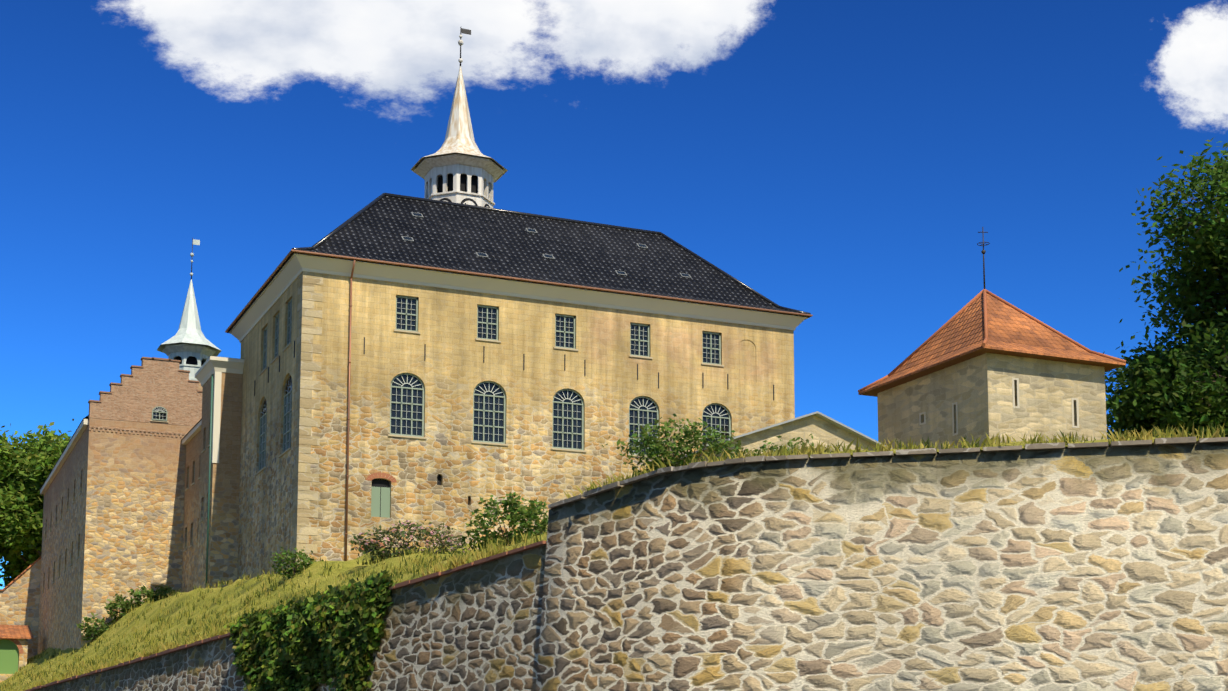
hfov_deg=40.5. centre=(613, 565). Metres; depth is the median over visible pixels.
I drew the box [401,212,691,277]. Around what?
wing rooflights
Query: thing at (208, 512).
wing downpipes
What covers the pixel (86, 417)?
gable wing roof
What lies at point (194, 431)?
wing cornice
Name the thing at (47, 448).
tree
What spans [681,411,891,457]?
casemate roof
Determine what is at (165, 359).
gable step caps
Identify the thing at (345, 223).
wing ridge caps
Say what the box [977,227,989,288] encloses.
knut tower finial
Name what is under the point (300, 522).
wing quoins
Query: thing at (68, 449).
gable wing cornice
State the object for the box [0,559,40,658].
curtain wall
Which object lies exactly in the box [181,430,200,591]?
wing walls
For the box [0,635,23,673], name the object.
gatehouse door
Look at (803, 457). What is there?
wall coping
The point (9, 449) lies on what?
tree
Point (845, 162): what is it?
sky
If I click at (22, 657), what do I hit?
gatehouse walls
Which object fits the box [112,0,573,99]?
cloud
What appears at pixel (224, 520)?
block walls
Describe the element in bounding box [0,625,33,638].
gatehouse roof
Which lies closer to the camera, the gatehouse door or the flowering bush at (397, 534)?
the flowering bush at (397, 534)
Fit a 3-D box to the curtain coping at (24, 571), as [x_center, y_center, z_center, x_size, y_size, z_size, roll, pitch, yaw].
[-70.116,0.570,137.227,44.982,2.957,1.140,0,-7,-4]
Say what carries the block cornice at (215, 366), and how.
attached to the block walls at (224, 520)
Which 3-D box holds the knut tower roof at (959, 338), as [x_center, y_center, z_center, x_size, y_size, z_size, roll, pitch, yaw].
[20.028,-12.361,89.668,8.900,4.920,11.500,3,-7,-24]
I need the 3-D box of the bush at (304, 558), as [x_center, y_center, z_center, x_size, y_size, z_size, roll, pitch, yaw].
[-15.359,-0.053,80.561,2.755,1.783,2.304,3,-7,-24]
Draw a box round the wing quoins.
[292,271,322,568]
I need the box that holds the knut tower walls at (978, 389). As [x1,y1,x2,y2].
[877,353,1106,448]
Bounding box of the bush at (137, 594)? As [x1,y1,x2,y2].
[127,585,159,607]
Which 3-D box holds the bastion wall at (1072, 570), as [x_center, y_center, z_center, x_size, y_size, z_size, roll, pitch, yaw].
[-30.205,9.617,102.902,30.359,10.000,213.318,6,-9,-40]
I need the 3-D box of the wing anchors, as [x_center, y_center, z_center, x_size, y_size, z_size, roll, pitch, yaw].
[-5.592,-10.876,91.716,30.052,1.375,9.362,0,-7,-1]
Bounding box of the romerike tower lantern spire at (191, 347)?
[157,238,221,380]
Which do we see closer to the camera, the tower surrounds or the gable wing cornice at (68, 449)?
the tower surrounds
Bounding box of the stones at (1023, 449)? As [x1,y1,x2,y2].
[809,442,1196,458]
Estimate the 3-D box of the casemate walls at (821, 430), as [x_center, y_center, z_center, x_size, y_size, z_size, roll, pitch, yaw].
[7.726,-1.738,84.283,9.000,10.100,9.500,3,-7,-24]
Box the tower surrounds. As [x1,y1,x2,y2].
[919,378,1078,435]
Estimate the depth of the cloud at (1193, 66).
2534.26 m
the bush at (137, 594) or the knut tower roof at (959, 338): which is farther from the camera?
the bush at (137, 594)
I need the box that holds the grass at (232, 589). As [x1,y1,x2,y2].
[0,437,1197,690]
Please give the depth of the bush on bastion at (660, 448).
47.16 m
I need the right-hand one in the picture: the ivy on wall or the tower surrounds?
the tower surrounds
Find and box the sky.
[0,0,1227,588]
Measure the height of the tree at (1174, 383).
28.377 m
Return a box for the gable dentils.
[89,426,186,437]
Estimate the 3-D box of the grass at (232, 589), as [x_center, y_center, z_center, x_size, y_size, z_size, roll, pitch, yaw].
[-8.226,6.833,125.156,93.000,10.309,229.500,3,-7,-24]
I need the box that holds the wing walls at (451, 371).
[237,273,794,579]
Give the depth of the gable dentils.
111.22 m
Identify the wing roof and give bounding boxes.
[40,415,88,488]
[227,196,808,332]
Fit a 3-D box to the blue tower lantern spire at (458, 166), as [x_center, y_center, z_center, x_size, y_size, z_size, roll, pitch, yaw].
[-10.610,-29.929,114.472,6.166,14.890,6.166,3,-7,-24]
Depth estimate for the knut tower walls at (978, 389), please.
85.05 m
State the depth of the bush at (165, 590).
109.03 m
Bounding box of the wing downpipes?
[205,374,213,587]
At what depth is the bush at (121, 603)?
108.02 m
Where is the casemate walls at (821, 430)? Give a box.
[667,415,880,466]
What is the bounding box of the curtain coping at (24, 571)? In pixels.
[0,556,40,590]
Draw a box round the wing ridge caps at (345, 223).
[292,193,810,313]
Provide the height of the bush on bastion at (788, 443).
1.377 m
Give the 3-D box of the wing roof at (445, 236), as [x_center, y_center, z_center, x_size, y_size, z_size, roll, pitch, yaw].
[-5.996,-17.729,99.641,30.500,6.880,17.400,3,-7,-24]
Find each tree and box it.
[0,418,73,586]
[0,426,43,560]
[1103,138,1227,438]
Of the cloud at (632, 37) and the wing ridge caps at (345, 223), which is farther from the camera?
the cloud at (632, 37)
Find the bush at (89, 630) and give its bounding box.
[76,612,111,642]
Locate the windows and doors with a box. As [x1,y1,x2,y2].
[42,295,730,593]
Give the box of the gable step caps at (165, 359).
[88,357,201,402]
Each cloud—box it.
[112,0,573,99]
[537,0,762,75]
[1158,5,1227,126]
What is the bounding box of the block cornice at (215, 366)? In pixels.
[195,356,243,463]
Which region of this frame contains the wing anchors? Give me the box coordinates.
[254,337,773,399]
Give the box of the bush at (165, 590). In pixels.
[148,583,175,601]
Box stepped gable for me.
[88,358,201,425]
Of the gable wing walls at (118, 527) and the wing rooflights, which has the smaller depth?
the wing rooflights
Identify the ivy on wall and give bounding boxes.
[223,570,398,690]
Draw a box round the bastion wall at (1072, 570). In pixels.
[34,442,1227,690]
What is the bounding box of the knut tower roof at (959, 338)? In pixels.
[858,294,1125,396]
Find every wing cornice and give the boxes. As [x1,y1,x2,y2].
[40,419,87,493]
[182,420,201,444]
[229,253,807,342]
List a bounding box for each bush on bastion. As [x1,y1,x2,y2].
[602,414,748,473]
[750,434,829,454]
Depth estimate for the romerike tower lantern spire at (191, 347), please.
122.47 m
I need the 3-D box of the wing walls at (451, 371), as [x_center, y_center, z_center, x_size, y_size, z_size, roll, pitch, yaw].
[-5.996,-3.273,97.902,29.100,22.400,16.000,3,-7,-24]
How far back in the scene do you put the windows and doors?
90.16 m
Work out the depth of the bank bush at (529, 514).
58.53 m
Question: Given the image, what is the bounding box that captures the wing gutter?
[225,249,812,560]
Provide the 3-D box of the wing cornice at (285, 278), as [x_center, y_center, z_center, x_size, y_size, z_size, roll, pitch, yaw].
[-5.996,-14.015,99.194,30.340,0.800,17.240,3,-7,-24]
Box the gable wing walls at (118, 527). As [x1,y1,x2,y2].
[37,418,193,653]
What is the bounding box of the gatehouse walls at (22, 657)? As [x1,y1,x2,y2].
[0,639,27,682]
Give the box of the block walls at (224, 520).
[197,372,242,588]
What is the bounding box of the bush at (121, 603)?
[104,591,132,623]
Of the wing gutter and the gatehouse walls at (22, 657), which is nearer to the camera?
the wing gutter
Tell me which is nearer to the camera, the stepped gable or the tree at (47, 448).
the stepped gable
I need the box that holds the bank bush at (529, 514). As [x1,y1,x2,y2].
[459,492,547,550]
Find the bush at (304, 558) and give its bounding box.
[269,547,323,580]
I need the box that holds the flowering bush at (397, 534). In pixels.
[349,517,478,561]
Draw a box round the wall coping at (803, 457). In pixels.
[25,437,1227,690]
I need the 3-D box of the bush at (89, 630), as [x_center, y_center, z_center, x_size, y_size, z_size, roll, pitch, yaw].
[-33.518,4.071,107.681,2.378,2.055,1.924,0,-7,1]
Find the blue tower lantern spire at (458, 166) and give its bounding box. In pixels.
[411,27,507,207]

